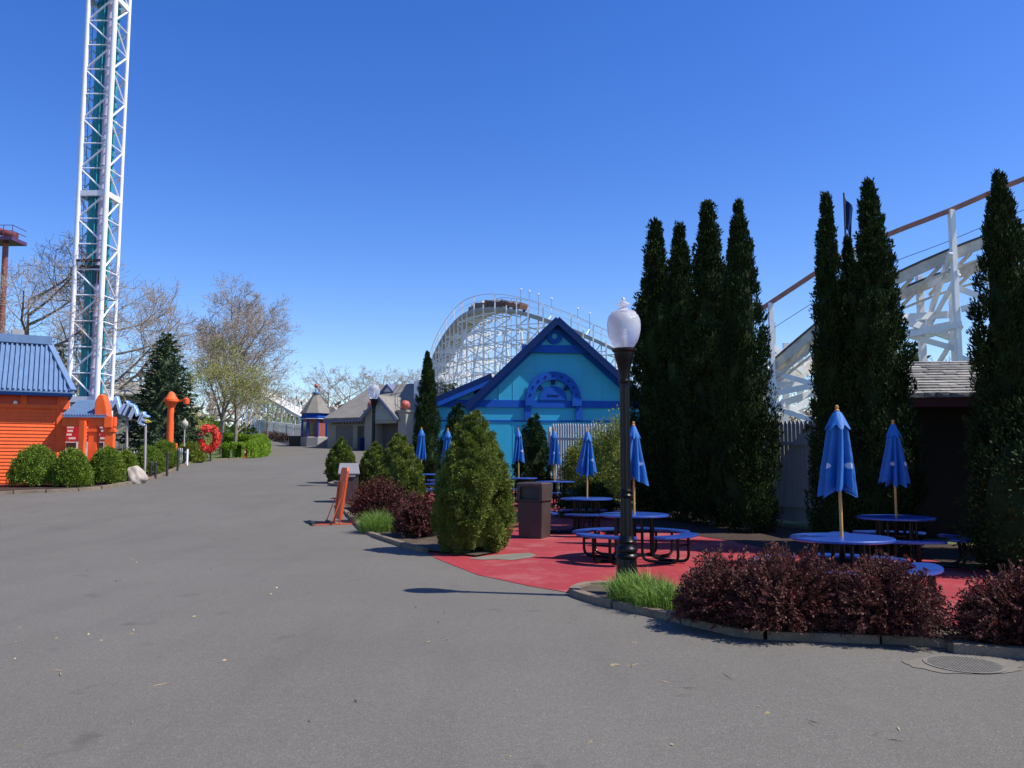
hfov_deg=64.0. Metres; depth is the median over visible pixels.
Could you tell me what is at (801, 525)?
ground
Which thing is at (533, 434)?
arborvitae shrub
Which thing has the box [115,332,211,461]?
spruce tree
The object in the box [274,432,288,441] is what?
verge bush
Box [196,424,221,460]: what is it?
flower ring
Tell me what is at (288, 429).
picket fence
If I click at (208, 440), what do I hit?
garden bush
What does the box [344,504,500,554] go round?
planter soil
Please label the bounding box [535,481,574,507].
picnic table
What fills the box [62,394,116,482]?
entrance canopy
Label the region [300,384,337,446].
turret kiosk
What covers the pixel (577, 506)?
picnic table
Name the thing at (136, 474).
boulder
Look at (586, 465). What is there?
patio umbrella
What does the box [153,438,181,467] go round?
clipped bush
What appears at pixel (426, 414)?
cypress tree
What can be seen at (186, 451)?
picket fence
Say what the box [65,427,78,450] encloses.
poster board
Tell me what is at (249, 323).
bare tree
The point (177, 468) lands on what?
bollard
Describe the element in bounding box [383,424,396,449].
garage door
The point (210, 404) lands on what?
bare tree
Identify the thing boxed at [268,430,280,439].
verge bush
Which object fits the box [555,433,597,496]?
flowering bush
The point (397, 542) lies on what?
kerb
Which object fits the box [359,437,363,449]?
waste drum
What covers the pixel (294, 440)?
planter box
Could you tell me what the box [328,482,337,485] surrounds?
kerb
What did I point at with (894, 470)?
patio umbrella
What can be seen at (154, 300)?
bare tree
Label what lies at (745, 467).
cypress tree
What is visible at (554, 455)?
patio umbrella
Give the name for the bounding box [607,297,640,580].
street lamp
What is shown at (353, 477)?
litter bin
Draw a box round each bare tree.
[0,231,154,404]
[22,245,216,395]
[181,270,297,443]
[185,390,216,415]
[186,302,302,441]
[194,381,239,425]
[246,360,298,435]
[275,381,310,416]
[302,361,351,408]
[321,365,378,407]
[346,366,384,395]
[364,364,413,384]
[372,370,416,384]
[400,366,422,383]
[779,376,816,421]
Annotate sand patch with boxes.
[469,553,535,559]
[902,656,1022,673]
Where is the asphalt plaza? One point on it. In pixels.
(326, 633)
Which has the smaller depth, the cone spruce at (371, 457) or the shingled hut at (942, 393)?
the shingled hut at (942, 393)
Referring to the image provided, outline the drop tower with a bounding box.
[67,0,131,416]
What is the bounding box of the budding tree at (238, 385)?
[181,335,293,453]
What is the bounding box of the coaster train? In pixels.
[468,299,527,311]
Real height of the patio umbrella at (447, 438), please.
1.940 m
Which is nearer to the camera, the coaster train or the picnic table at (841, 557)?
the picnic table at (841, 557)
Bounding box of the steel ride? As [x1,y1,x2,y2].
[0,225,26,332]
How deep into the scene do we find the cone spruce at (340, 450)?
33.13 m
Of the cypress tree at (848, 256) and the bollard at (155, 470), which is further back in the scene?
the bollard at (155, 470)
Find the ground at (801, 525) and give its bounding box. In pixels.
[45,432,973,637]
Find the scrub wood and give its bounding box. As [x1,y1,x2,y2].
[188,391,816,428]
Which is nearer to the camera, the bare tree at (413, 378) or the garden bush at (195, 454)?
the garden bush at (195, 454)
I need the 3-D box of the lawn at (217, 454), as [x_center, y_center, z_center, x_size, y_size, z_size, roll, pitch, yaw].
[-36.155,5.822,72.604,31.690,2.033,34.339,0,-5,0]
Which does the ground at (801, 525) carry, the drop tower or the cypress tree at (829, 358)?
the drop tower
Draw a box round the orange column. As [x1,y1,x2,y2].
[163,391,189,467]
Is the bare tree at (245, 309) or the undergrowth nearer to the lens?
the bare tree at (245, 309)
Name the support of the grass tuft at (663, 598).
on the planter soil at (595, 589)
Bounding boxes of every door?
[335,425,352,447]
[357,426,363,448]
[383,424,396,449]
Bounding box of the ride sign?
[112,396,150,472]
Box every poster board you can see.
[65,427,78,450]
[86,427,88,455]
[99,427,104,448]
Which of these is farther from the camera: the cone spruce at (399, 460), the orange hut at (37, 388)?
the orange hut at (37, 388)
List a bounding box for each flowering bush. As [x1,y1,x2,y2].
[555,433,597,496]
[573,404,632,504]
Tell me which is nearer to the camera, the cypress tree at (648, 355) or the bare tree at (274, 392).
the cypress tree at (648, 355)
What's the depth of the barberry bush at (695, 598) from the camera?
7.94 m
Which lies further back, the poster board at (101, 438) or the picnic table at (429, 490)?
the poster board at (101, 438)
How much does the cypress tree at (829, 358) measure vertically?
6.950 m
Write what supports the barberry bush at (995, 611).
on the planter soil at (595, 589)
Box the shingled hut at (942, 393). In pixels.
[902,361,981,538]
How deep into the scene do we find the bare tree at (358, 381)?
127.35 m
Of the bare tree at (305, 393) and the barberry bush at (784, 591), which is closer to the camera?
the barberry bush at (784, 591)
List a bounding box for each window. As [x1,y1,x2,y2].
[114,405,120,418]
[303,422,306,434]
[310,422,315,434]
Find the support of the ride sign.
on the ground at (801, 525)
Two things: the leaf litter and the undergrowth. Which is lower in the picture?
the leaf litter
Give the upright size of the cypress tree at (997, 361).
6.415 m
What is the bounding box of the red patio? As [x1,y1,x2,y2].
[424,491,1019,636]
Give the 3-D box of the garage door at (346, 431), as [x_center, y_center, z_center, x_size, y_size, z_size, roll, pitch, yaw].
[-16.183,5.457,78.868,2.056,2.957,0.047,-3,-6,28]
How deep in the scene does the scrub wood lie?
136.68 m
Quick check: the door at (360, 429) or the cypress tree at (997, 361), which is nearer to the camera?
the cypress tree at (997, 361)
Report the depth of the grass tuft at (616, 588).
9.29 m
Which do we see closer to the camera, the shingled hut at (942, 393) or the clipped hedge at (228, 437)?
the shingled hut at (942, 393)
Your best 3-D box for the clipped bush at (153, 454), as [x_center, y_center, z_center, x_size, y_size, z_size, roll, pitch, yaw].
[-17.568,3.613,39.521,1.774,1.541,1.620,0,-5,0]
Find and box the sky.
[0,0,1023,426]
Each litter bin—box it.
[338,463,359,501]
[516,482,552,538]
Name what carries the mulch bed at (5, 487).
on the ground at (801, 525)
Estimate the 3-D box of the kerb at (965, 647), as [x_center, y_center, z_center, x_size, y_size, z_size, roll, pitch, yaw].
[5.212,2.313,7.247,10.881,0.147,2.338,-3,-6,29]
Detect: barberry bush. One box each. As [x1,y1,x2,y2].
[345,471,409,519]
[390,488,435,536]
[666,542,763,629]
[709,540,876,638]
[825,547,958,645]
[944,558,1023,646]
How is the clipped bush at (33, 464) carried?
on the mulch bed at (5, 487)
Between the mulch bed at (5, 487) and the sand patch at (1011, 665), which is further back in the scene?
the mulch bed at (5, 487)
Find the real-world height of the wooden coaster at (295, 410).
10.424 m
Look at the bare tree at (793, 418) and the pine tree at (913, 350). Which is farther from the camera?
the bare tree at (793, 418)
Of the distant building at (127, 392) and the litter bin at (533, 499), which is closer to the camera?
the litter bin at (533, 499)
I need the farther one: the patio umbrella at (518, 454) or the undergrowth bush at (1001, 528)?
the patio umbrella at (518, 454)
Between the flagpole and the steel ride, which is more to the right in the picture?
the flagpole
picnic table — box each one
[423,473,437,496]
[423,479,439,498]
[508,477,537,502]
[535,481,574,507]
[550,497,632,533]
[572,512,697,564]
[751,533,943,591]
[828,514,970,568]
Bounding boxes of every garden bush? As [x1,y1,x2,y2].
[179,440,206,462]
[185,411,219,457]
[203,416,232,437]
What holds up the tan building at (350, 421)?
on the ground at (801, 525)
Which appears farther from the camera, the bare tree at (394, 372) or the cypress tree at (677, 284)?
the bare tree at (394, 372)
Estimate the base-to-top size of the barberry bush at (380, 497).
1.219 m
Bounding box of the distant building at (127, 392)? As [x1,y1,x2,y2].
[103,372,150,449]
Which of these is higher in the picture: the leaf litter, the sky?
the sky
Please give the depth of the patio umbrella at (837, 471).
9.53 m
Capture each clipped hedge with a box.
[219,433,271,458]
[222,433,257,448]
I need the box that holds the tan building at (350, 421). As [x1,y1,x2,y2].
[323,380,450,449]
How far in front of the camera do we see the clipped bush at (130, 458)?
33.58 m
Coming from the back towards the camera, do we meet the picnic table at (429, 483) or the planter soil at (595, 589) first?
the picnic table at (429, 483)
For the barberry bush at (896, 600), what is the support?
on the planter soil at (595, 589)
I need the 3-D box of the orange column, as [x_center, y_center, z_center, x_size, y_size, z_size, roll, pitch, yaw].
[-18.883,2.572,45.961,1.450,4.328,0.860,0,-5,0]
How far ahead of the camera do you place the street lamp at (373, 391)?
31.45 m
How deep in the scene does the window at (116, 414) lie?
65.74 m
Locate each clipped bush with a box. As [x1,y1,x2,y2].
[4,443,61,486]
[48,447,94,486]
[89,444,126,483]
[119,447,138,480]
[134,444,165,473]
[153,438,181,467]
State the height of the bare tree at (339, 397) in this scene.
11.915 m
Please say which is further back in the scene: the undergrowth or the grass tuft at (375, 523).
the undergrowth
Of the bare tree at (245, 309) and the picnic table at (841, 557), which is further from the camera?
the bare tree at (245, 309)
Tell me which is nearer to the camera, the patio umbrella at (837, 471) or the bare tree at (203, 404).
the patio umbrella at (837, 471)
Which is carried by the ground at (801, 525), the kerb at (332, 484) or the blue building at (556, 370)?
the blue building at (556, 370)
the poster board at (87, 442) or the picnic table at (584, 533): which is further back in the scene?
the poster board at (87, 442)
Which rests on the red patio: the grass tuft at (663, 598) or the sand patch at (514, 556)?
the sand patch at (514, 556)
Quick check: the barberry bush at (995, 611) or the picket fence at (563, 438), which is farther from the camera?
the picket fence at (563, 438)
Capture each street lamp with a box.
[181,419,187,463]
[368,380,379,442]
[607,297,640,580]
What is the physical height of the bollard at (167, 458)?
1.181 m
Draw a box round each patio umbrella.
[415,427,425,461]
[441,428,451,461]
[513,428,524,477]
[549,428,560,480]
[576,428,596,497]
[630,421,648,513]
[817,405,857,536]
[878,420,910,516]
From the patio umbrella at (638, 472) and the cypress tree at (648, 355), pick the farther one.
the cypress tree at (648, 355)
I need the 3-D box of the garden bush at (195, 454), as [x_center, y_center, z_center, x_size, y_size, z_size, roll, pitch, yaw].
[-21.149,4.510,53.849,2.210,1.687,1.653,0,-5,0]
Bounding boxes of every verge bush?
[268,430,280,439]
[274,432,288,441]
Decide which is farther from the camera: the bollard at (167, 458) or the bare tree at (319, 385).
the bare tree at (319, 385)
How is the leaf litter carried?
on the asphalt plaza
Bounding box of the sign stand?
[308,467,353,524]
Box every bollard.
[149,461,152,476]
[154,462,156,478]
[166,452,168,475]
[176,450,178,470]
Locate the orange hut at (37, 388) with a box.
[0,329,86,484]
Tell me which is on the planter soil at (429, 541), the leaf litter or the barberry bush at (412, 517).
the barberry bush at (412, 517)
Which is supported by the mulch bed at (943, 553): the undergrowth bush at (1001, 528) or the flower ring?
the undergrowth bush at (1001, 528)
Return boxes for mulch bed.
[0,463,180,490]
[552,495,1020,573]
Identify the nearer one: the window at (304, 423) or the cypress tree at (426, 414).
the cypress tree at (426, 414)
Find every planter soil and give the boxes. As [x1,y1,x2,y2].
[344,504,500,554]
[580,585,1022,645]
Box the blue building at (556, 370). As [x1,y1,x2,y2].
[435,317,639,483]
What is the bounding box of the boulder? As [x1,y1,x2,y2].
[125,466,147,483]
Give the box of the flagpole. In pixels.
[843,193,852,235]
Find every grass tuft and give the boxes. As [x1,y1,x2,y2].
[351,507,392,532]
[588,564,679,602]
[613,574,684,610]
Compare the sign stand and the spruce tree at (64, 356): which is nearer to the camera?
the sign stand
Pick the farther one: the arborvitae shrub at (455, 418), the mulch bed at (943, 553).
the arborvitae shrub at (455, 418)
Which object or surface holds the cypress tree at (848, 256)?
on the mulch bed at (943, 553)
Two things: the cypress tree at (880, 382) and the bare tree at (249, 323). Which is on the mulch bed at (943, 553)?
the cypress tree at (880, 382)
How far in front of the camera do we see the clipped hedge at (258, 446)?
62.52 m
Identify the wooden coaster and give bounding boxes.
[238,381,304,433]
[429,288,640,391]
[759,176,1023,423]
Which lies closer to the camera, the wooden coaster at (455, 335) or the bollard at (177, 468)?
the bollard at (177, 468)
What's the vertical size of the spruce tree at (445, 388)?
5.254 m
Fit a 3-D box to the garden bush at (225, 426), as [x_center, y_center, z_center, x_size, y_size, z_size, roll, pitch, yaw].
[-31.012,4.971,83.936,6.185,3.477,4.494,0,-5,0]
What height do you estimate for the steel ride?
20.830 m
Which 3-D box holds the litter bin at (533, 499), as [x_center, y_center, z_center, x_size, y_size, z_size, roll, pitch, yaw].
[0.470,2.632,17.138,0.604,1.145,0.604,-2,-6,24]
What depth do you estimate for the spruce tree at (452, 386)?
53.10 m
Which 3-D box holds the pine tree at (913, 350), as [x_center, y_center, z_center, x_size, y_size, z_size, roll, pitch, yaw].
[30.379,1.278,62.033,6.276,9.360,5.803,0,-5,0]
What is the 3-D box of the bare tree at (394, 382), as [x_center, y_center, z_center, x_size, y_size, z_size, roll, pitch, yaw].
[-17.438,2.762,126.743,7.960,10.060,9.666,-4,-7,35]
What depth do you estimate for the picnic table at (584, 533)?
13.29 m
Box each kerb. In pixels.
[0,462,190,494]
[207,456,250,459]
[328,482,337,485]
[343,502,428,551]
[569,581,1023,658]
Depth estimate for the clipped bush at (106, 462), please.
32.01 m
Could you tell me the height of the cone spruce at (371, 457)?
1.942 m
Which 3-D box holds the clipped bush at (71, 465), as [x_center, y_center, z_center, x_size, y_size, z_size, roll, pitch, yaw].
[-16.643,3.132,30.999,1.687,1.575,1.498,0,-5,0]
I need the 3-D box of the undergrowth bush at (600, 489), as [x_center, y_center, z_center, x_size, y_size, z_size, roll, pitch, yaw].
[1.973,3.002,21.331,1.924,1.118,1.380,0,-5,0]
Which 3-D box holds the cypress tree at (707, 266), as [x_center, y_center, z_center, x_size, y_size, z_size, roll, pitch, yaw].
[4.783,-0.533,19.679,2.052,8.136,1.939,1,-5,-9]
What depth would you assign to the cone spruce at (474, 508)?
14.40 m
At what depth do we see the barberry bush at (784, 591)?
7.57 m
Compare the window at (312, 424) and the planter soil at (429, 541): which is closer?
the planter soil at (429, 541)
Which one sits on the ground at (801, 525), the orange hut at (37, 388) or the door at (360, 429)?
the orange hut at (37, 388)
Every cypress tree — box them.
[412,350,441,487]
[619,216,678,518]
[644,219,708,521]
[668,199,740,526]
[705,197,784,532]
[802,190,860,549]
[833,176,931,555]
[840,232,856,326]
[961,168,1023,569]
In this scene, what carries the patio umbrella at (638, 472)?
in the picnic table at (584, 533)
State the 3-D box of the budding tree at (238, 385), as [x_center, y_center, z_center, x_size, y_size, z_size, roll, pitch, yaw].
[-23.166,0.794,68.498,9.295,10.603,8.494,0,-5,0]
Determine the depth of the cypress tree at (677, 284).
20.60 m
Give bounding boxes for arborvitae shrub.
[437,402,464,471]
[511,412,553,485]
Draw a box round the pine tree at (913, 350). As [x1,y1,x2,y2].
[907,341,931,361]
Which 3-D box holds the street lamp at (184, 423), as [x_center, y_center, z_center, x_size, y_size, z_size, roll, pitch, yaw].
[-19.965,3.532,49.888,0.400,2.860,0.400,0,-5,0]
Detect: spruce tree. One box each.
[56,345,77,404]
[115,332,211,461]
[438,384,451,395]
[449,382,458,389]
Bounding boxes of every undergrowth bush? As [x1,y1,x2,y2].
[553,478,619,518]
[943,387,1023,572]
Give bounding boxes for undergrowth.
[199,414,300,433]
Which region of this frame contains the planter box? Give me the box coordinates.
[288,436,300,445]
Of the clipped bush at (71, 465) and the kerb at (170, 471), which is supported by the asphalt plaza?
the kerb at (170, 471)
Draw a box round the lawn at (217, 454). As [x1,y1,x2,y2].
[207,447,251,458]
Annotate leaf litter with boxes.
[14,559,1023,756]
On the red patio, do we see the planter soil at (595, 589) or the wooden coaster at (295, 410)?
the planter soil at (595, 589)
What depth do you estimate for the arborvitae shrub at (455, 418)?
28.83 m
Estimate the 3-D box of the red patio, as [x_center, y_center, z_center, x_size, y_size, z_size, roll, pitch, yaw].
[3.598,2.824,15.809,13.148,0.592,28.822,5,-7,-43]
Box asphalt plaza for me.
[0,433,1023,767]
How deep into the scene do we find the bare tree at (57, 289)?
51.68 m
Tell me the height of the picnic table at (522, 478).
0.748 m
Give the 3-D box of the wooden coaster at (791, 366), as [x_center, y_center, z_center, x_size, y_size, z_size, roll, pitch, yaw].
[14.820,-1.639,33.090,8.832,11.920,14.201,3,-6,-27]
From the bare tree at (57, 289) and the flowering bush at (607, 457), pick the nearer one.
the flowering bush at (607, 457)
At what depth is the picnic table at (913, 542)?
12.74 m
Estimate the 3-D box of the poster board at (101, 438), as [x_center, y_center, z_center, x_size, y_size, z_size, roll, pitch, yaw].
[-17.957,3.098,35.783,0.470,2.611,0.078,1,-5,-8]
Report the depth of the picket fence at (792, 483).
19.97 m
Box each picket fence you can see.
[178,448,188,464]
[251,419,300,440]
[548,423,618,489]
[763,421,820,522]
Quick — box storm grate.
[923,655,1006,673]
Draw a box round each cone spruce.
[324,436,356,481]
[359,441,382,492]
[372,433,427,500]
[428,409,517,554]
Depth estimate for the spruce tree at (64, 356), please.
60.36 m
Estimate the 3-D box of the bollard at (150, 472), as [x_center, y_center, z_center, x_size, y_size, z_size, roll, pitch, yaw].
[-15.973,3.839,36.238,0.130,0.824,0.130,0,-5,0]

